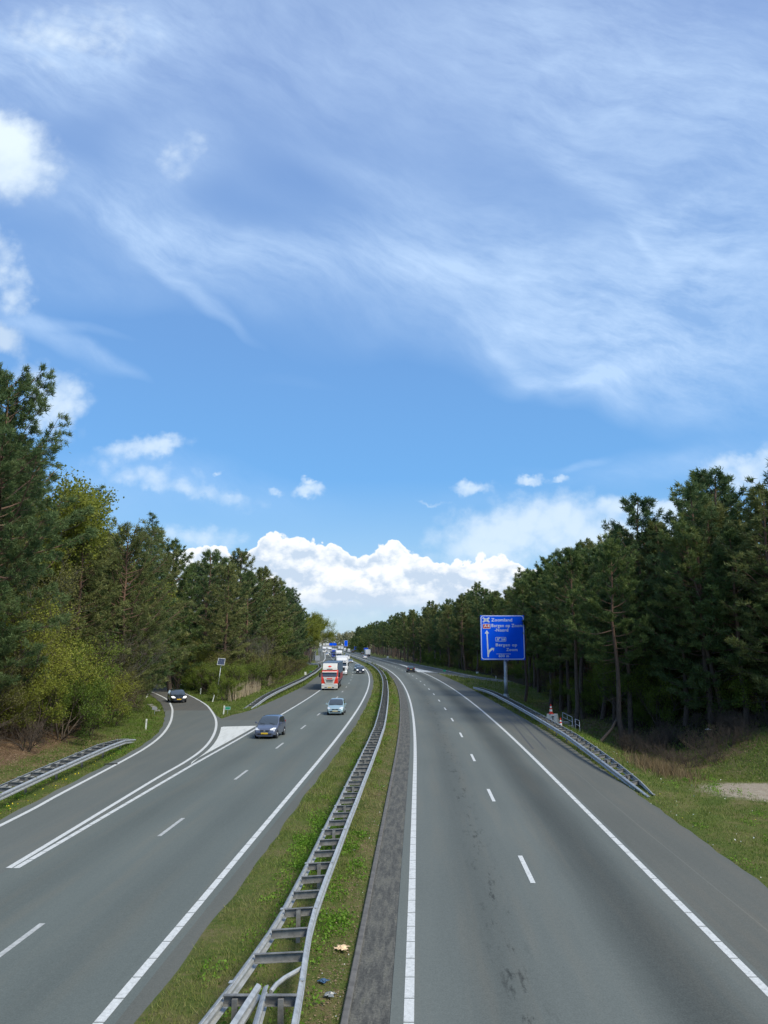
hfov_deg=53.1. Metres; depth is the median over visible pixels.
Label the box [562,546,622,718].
pine tree
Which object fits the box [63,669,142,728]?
shrub
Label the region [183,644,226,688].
broadleaf tree
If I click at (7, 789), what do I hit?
guardrail
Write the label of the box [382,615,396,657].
pine tree
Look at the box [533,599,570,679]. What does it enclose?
pine tree
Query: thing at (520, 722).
tyre marks
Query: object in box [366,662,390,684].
weeds
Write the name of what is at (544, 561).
pine tree
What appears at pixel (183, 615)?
pine tree
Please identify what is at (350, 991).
kerb
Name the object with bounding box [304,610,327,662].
broadleaf tree
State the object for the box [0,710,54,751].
shrub
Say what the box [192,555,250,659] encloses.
pine tree
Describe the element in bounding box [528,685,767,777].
grass
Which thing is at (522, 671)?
shrub
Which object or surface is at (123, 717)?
shrub
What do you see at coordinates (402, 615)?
pine tree
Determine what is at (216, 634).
pine tree
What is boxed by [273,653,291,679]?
shrub
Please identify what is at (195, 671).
shrub
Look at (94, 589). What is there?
pine tree
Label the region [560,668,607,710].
shrub
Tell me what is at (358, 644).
broadleaf thicket
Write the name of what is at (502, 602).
pine tree
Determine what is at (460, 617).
pine tree
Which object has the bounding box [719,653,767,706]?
shrub
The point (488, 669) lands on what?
shrub
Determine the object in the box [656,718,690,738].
shrub
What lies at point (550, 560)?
pine tree
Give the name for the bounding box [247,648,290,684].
shrub
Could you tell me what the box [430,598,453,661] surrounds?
pine tree
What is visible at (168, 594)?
broadleaf tree
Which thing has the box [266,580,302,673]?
pine tree
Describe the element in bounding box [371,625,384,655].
pine tree
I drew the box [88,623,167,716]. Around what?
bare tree
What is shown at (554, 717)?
concrete block
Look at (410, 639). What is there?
pine tree
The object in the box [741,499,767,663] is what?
pine tree
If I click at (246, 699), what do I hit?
grass
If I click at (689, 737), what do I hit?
shrub
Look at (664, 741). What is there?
shrub
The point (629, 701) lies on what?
pine tree
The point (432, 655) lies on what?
shrub
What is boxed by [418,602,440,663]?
pine tree
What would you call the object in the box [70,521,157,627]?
broadleaf tree
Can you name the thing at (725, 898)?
hard shoulder
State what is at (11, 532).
pine tree
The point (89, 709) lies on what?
shrub
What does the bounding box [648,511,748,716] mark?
pine tree
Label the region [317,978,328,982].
plastic litter
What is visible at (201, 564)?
pine tree
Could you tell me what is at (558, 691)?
shrub
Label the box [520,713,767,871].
weeds
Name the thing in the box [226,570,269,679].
pine tree
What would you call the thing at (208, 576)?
pine tree
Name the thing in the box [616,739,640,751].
shrub
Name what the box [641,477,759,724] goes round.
pine tree
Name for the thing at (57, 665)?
shrub
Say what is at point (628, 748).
shrub
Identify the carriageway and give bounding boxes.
[0,646,370,1023]
[332,647,767,1023]
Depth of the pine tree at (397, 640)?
329.89 m
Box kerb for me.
[340,667,400,1023]
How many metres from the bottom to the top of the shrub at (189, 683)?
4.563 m
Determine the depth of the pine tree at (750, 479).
62.79 m
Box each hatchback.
[167,689,186,702]
[255,714,285,737]
[326,698,345,714]
[406,666,414,671]
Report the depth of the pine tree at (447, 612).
219.31 m
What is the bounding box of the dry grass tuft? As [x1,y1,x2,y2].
[611,745,708,787]
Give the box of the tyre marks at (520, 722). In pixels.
[470,691,545,748]
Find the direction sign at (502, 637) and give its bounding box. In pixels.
[480,615,524,697]
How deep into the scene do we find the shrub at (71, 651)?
60.46 m
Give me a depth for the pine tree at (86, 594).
86.75 m
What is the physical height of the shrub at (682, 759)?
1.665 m
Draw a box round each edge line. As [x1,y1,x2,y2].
[0,692,172,826]
[6,693,216,867]
[14,689,321,867]
[93,661,369,1023]
[335,647,767,995]
[352,655,416,1023]
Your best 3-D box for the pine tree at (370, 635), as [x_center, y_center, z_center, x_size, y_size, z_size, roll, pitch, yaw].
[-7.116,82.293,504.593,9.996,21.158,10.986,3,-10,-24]
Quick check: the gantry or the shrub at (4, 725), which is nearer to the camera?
the shrub at (4, 725)
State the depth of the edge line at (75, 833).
33.15 m
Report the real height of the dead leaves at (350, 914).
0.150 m
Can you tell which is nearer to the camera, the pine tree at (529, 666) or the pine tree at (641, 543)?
the pine tree at (641, 543)
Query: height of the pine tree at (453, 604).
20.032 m
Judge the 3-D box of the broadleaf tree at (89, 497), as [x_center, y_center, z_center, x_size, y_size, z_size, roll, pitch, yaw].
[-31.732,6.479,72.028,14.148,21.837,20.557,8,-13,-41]
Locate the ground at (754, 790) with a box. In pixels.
[0,644,767,1023]
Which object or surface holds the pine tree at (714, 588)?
on the ground at (754, 790)
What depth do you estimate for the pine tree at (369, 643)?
518.32 m
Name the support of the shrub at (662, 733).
on the ground at (754, 790)
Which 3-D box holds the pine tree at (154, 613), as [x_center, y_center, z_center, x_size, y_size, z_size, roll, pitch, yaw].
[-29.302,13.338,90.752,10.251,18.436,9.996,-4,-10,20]
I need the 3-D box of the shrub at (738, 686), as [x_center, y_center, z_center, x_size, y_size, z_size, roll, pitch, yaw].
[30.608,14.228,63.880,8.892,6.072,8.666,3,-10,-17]
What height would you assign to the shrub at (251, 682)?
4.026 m
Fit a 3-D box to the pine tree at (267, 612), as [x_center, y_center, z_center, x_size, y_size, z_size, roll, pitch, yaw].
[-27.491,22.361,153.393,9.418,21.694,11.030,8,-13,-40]
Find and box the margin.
[115,661,373,1023]
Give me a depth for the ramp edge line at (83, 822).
33.75 m
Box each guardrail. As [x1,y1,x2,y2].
[0,739,135,800]
[198,655,388,1023]
[223,966,300,1023]
[243,663,321,708]
[473,687,654,797]
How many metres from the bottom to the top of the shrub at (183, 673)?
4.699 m
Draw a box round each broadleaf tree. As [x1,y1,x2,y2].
[0,544,98,716]
[0,588,81,732]
[3,452,124,615]
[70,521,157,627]
[114,579,181,641]
[162,634,205,688]
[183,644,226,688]
[223,604,291,679]
[298,617,324,651]
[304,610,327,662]
[310,616,336,660]
[589,637,682,731]
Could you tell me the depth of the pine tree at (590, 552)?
100.97 m
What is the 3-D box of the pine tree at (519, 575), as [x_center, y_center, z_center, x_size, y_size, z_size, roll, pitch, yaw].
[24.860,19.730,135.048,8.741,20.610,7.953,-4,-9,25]
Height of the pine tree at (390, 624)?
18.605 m
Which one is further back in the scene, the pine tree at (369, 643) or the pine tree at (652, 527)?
the pine tree at (369, 643)
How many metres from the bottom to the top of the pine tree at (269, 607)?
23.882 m
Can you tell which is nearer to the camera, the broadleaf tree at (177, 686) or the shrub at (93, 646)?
the shrub at (93, 646)
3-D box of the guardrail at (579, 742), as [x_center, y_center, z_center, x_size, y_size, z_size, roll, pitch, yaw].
[13.598,19.740,75.040,1.730,1.110,79.508,0,-10,1]
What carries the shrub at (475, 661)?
on the ground at (754, 790)
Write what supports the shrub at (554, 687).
on the ground at (754, 790)
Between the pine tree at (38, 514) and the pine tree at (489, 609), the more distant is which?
the pine tree at (489, 609)
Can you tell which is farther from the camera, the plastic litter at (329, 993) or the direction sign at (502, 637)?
the direction sign at (502, 637)
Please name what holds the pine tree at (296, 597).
on the ground at (754, 790)
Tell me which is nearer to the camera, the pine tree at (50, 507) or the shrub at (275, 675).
the pine tree at (50, 507)
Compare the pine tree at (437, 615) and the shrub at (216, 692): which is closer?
the shrub at (216, 692)
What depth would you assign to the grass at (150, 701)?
57.01 m
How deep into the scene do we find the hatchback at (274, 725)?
58.48 m
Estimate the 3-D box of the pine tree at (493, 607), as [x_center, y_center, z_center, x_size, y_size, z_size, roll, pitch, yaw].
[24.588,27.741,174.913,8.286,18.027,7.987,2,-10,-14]
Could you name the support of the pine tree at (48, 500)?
on the ground at (754, 790)
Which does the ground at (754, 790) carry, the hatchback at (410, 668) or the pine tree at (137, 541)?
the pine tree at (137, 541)
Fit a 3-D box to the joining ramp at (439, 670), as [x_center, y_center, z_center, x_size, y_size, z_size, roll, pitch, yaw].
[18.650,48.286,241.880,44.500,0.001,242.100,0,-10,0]
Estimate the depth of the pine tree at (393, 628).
340.88 m
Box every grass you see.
[0,693,166,817]
[160,665,322,717]
[403,661,767,885]
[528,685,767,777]
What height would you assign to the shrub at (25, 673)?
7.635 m
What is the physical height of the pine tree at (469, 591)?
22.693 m
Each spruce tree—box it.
[69,484,134,687]
[131,512,180,695]
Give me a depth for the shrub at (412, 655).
292.12 m
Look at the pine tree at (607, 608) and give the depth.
84.46 m
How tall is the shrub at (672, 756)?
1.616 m
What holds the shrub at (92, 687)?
on the ground at (754, 790)
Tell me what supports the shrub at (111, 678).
on the ground at (754, 790)
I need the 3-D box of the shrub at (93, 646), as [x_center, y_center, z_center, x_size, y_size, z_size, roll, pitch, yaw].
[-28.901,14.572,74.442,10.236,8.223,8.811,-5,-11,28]
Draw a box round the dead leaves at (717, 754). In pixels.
[592,710,767,779]
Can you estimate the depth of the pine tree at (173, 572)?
112.08 m
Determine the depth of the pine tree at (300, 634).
190.78 m
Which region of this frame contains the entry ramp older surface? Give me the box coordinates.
[141,683,211,709]
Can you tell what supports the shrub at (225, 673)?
on the ground at (754, 790)
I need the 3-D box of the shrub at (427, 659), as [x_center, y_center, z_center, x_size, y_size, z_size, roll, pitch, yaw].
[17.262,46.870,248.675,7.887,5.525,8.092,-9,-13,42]
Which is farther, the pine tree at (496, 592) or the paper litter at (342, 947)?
the pine tree at (496, 592)
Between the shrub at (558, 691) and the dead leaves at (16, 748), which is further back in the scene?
the shrub at (558, 691)
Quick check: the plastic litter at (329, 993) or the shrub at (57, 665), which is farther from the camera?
the shrub at (57, 665)
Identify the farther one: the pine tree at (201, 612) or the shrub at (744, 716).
the pine tree at (201, 612)
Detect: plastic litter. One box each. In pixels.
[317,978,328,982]
[324,991,335,996]
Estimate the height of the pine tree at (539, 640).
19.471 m
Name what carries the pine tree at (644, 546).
on the ground at (754, 790)
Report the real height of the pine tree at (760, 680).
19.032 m
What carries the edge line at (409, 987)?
on the carriageway at (594, 923)
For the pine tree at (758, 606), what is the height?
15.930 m
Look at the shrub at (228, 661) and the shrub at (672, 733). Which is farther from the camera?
the shrub at (228, 661)
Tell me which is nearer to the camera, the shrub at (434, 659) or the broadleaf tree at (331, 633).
the shrub at (434, 659)
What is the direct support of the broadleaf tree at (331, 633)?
on the ground at (754, 790)
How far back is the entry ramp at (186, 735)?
39.03 m
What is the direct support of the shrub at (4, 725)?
on the ground at (754, 790)
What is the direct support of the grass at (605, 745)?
on the ground at (754, 790)
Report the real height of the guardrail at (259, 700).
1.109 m
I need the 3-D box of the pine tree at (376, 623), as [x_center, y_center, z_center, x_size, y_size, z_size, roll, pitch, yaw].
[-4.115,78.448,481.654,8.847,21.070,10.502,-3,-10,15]
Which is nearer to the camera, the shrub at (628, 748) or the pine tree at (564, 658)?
the shrub at (628, 748)
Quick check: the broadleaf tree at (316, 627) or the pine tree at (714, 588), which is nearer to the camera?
the pine tree at (714, 588)
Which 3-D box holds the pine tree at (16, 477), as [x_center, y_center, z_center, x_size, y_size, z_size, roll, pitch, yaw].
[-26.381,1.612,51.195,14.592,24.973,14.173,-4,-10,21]
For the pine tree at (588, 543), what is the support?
on the ground at (754, 790)
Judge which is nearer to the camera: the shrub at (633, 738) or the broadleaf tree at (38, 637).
the broadleaf tree at (38, 637)
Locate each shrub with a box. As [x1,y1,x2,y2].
[0,629,53,690]
[0,646,42,724]
[0,665,80,741]
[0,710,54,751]
[0,714,16,742]
[3,605,63,675]
[7,627,106,714]
[22,648,120,729]
[24,629,111,714]
[26,676,112,745]
[57,625,125,708]
[60,656,130,720]
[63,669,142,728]
[63,699,110,738]
[64,631,135,698]
[88,656,154,691]
[91,667,148,722]
[101,698,133,727]
[110,666,145,715]
[174,662,194,686]
[180,667,212,689]
[188,660,227,692]
[193,648,240,688]
[202,659,252,694]
[207,674,244,700]
[223,668,254,687]
[230,656,270,687]
[239,650,277,687]
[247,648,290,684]
[250,656,285,681]
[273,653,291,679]
[280,659,295,677]
[281,656,305,675]
[291,655,309,670]
[406,649,421,661]
[414,651,427,662]
[420,649,436,663]
[425,653,448,663]
[429,652,444,664]
[435,655,450,666]
[455,652,472,668]
[468,655,487,671]
[477,654,502,672]
[484,660,511,673]
[492,660,512,674]
[507,656,535,678]
[516,656,543,683]
[541,677,574,706]
[554,677,593,711]
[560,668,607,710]
[568,673,621,713]
[612,725,637,747]
[615,734,648,752]
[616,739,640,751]
[621,730,649,750]
[629,723,668,747]
[634,727,670,753]
[634,738,662,756]
[645,741,679,760]
[654,725,685,743]
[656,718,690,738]
[656,747,692,766]
[676,748,708,766]
[678,727,711,749]
[696,651,767,718]
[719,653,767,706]
[722,711,754,724]
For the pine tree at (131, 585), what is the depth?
85.14 m
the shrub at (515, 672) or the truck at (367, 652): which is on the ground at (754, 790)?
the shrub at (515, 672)
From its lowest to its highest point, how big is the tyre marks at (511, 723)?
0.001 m
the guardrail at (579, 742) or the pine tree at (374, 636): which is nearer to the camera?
the guardrail at (579, 742)
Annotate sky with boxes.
[0,0,767,643]
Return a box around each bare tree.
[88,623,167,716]
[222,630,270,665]
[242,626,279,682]
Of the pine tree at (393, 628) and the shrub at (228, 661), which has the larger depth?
the pine tree at (393, 628)
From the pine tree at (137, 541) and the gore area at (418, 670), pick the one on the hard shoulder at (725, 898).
the gore area at (418, 670)
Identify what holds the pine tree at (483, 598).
on the ground at (754, 790)
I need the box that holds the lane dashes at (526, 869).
[352,653,534,882]
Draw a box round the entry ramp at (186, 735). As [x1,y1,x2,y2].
[0,710,259,873]
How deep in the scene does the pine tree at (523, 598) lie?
105.04 m
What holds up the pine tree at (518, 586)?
on the ground at (754, 790)
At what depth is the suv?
177.55 m
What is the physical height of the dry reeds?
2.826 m
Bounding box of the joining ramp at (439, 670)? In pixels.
[383,658,508,681]
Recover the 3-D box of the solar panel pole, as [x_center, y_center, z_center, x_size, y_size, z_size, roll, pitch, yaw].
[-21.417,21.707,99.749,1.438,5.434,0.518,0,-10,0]
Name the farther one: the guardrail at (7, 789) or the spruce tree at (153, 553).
the spruce tree at (153, 553)
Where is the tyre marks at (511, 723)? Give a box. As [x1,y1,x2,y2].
[464,691,533,748]
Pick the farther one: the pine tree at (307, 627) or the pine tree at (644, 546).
the pine tree at (307, 627)
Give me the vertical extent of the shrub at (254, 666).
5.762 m
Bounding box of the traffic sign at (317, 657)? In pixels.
[315,655,319,660]
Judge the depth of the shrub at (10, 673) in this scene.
48.16 m
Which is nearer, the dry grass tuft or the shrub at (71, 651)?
the dry grass tuft
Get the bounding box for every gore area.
[191,726,254,763]
[400,664,429,671]
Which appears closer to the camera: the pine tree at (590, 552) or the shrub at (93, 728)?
the shrub at (93, 728)
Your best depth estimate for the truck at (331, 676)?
116.86 m
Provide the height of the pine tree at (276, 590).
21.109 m
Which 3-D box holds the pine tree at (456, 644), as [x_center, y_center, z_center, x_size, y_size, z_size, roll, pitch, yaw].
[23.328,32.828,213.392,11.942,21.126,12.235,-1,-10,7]
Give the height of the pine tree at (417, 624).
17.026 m
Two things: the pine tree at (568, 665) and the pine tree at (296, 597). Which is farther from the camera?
the pine tree at (296, 597)
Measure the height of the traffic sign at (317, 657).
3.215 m
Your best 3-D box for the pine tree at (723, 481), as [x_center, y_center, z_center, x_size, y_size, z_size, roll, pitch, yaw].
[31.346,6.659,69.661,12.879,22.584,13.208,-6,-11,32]
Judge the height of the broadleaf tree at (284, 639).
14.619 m
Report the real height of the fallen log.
2.223 m
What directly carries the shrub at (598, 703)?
on the ground at (754, 790)
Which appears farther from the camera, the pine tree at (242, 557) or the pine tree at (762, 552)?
the pine tree at (242, 557)
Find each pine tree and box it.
[0,362,100,690]
[0,421,45,629]
[0,437,68,617]
[0,446,85,610]
[23,465,91,621]
[40,521,131,679]
[48,508,115,643]
[69,517,197,700]
[82,533,152,672]
[107,550,180,703]
[127,527,188,689]
[150,538,209,691]
[155,559,202,673]
[173,564,214,679]
[175,548,240,674]
[177,560,213,642]
[187,560,224,647]
[188,562,253,679]
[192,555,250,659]
[201,547,280,671]
[208,559,243,676]
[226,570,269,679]
[231,565,292,660]
[231,572,271,645]
[243,567,286,653]
[251,575,304,661]
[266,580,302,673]
[281,587,313,665]
[281,595,309,670]
[290,604,312,656]
[293,606,313,653]
[363,624,372,648]
[366,622,375,653]
[366,623,374,653]
[370,621,379,653]
[371,625,380,654]
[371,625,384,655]
[376,620,385,655]
[376,622,386,654]
[381,619,388,655]
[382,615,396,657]
[385,618,395,657]
[388,615,403,658]
[389,623,400,657]
[392,611,408,660]
[393,620,403,659]
[398,618,413,660]
[401,609,422,661]
[403,623,419,660]
[411,615,427,662]
[414,601,436,652]
[416,607,432,663]
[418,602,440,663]
[426,610,446,665]
[426,614,440,660]
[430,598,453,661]
[436,603,457,667]
[436,613,454,666]
[443,600,457,659]
[443,607,472,668]
[445,605,473,669]
[447,595,474,670]
[448,593,476,668]
[458,603,482,671]
[461,581,487,669]
[463,589,477,667]
[466,587,496,672]
[472,595,500,673]
[479,590,499,664]
[483,597,499,671]
[496,599,508,675]
[498,589,510,606]
[503,567,525,683]
[504,578,544,701]
[513,575,543,692]
[515,564,565,705]
[519,568,538,685]
[520,585,540,687]
[522,560,586,711]
[526,548,571,663]
[527,555,550,638]
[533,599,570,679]
[536,564,586,713]
[538,554,611,718]
[539,542,606,727]
[540,546,598,688]
[546,537,595,672]
[559,526,636,670]
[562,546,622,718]
[565,533,657,744]
[577,492,691,719]
[578,558,664,735]
[581,547,653,726]
[593,572,643,672]
[616,519,679,712]
[618,532,680,683]
[632,521,670,677]
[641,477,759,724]
[641,495,764,717]
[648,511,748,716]
[650,465,767,712]
[650,554,712,725]
[651,466,758,673]
[664,512,710,678]
[665,491,767,701]
[684,526,767,724]
[713,481,767,702]
[737,459,767,691]
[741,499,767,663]
[753,566,767,642]
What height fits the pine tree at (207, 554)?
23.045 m
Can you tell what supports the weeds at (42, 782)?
on the ground at (754, 790)
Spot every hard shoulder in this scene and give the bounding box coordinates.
[219,647,333,719]
[336,647,767,979]
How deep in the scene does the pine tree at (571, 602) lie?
75.36 m
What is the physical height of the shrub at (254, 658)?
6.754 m
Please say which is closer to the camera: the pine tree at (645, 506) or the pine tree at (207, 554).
the pine tree at (645, 506)
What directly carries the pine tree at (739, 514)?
on the ground at (754, 790)
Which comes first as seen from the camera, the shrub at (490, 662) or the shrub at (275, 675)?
the shrub at (275, 675)
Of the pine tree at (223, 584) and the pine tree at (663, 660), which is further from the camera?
the pine tree at (223, 584)
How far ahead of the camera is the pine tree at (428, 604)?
286.03 m
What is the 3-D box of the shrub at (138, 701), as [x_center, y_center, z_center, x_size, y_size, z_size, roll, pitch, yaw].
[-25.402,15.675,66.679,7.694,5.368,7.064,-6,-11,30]
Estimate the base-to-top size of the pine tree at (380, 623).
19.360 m
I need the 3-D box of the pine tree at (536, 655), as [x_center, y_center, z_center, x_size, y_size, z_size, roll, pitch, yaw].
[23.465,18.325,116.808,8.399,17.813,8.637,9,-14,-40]
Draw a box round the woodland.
[312,631,391,648]
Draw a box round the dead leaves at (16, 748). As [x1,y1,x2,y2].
[0,714,124,783]
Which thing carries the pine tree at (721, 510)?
on the ground at (754, 790)
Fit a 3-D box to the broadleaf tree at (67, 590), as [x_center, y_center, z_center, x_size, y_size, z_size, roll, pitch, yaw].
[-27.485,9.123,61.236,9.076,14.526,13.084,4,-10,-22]
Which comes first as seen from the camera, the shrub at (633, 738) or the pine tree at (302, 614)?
the shrub at (633, 738)
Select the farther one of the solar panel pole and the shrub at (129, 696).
the solar panel pole
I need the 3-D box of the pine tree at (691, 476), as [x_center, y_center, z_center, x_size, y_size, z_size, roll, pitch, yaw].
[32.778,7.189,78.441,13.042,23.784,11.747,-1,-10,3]
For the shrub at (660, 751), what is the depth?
56.42 m
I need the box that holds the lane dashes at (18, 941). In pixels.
[0,665,352,956]
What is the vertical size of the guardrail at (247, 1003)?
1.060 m
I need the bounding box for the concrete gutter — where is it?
[345,653,409,1023]
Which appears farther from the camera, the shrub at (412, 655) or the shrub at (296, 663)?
the shrub at (412, 655)
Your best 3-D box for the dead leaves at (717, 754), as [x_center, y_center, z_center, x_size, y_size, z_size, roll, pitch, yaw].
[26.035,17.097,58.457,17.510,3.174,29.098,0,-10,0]
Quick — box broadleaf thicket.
[348,634,367,651]
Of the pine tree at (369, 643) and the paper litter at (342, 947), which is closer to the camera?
the paper litter at (342, 947)
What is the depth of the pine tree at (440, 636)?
226.88 m
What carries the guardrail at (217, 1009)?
on the ground at (754, 790)
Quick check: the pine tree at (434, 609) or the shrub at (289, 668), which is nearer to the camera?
the shrub at (289, 668)
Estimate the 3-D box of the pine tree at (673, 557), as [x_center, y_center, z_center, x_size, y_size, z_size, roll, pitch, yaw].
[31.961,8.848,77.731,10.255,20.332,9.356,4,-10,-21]
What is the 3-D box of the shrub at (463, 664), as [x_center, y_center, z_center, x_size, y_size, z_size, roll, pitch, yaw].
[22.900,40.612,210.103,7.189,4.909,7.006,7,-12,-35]
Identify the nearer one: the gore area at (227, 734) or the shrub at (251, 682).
the gore area at (227, 734)
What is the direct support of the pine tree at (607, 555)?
on the ground at (754, 790)
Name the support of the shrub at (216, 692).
on the ground at (754, 790)
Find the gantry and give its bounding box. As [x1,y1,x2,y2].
[321,643,343,655]
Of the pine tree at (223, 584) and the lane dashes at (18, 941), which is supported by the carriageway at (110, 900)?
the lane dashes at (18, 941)
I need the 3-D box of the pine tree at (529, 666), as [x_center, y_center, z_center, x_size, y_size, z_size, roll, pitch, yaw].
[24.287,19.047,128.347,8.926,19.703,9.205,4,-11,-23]
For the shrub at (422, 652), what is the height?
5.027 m
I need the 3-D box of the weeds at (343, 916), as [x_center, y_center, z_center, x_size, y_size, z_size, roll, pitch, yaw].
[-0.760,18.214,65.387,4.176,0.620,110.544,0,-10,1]
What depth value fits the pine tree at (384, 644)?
394.70 m
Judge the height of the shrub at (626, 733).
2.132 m
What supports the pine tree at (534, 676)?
on the ground at (754, 790)
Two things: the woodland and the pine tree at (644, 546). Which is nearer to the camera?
the pine tree at (644, 546)
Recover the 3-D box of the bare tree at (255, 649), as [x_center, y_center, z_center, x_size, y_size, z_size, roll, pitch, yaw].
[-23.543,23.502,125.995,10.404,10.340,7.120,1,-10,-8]
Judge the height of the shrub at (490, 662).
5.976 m
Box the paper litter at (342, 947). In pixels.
[334,944,350,950]
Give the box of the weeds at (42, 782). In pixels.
[0,717,159,811]
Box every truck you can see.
[319,661,342,689]
[331,649,336,656]
[335,650,341,659]
[336,656,348,674]
[365,649,369,655]
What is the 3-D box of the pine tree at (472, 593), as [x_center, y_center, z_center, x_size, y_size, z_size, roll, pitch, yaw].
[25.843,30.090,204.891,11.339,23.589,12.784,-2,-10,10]
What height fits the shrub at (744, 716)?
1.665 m
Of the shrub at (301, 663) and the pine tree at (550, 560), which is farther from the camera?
the shrub at (301, 663)
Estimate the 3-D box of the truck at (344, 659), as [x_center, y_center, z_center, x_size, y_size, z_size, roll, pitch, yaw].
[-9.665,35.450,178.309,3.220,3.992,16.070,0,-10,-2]
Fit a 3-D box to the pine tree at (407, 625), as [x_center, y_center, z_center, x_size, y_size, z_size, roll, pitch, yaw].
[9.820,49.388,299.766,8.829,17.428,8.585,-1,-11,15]
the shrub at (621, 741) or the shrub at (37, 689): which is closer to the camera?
the shrub at (37, 689)
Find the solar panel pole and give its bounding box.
[217,658,224,687]
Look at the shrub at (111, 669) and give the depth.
66.18 m
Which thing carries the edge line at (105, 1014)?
on the carriageway at (110, 900)
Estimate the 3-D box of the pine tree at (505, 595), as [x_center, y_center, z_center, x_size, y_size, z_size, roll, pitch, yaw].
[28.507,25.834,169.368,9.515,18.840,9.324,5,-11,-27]
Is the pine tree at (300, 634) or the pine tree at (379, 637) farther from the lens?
the pine tree at (379, 637)
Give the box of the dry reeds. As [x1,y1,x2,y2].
[227,676,274,701]
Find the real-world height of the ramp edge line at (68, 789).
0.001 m
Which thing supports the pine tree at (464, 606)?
on the ground at (754, 790)
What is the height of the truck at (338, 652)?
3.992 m
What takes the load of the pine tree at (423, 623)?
on the ground at (754, 790)
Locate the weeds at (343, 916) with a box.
[194,688,398,1023]
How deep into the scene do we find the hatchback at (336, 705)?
77.08 m
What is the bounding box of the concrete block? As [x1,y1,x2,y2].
[547,714,558,723]
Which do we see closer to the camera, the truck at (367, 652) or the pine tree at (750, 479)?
the pine tree at (750, 479)
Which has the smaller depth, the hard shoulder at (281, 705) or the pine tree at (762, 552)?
the pine tree at (762, 552)
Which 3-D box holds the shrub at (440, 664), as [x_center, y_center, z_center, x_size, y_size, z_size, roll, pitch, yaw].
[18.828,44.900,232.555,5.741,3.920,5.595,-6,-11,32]
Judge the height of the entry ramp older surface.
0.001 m
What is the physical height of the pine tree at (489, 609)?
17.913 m
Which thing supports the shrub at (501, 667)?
on the ground at (754, 790)
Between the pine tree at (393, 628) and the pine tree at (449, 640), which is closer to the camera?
the pine tree at (449, 640)
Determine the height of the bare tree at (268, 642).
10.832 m
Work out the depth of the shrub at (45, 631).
57.82 m
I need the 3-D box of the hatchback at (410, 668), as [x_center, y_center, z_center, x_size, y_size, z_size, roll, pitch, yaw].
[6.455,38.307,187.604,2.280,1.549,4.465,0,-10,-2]
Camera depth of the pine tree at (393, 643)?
353.97 m
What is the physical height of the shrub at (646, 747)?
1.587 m
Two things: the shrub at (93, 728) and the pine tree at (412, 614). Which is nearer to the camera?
the shrub at (93, 728)
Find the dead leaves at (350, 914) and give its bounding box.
[285,723,397,1023]
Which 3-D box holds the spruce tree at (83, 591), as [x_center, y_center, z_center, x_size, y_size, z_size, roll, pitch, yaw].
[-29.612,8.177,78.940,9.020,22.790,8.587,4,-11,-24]
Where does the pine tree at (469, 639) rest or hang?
on the ground at (754, 790)
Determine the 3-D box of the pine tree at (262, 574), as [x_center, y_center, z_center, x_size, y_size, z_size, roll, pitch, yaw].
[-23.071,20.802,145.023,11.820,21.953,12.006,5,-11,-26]
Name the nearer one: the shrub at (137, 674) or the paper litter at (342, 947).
the paper litter at (342, 947)
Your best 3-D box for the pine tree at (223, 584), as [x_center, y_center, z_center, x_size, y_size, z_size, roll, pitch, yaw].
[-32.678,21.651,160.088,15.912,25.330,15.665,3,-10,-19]
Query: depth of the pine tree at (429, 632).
244.10 m
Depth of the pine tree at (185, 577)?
114.72 m
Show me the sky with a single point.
(392, 305)
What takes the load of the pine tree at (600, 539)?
on the ground at (754, 790)
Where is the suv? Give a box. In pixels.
[355,666,364,673]
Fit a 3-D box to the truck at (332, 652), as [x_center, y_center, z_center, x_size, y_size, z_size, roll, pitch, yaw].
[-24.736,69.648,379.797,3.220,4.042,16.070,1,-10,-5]
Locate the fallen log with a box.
[600,719,616,741]
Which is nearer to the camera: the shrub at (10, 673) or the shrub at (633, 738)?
the shrub at (10, 673)
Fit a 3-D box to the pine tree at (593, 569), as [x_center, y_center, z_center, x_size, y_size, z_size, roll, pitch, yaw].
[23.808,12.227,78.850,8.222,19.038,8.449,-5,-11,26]
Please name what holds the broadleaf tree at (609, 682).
on the ground at (754, 790)
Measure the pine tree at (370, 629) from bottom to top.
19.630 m

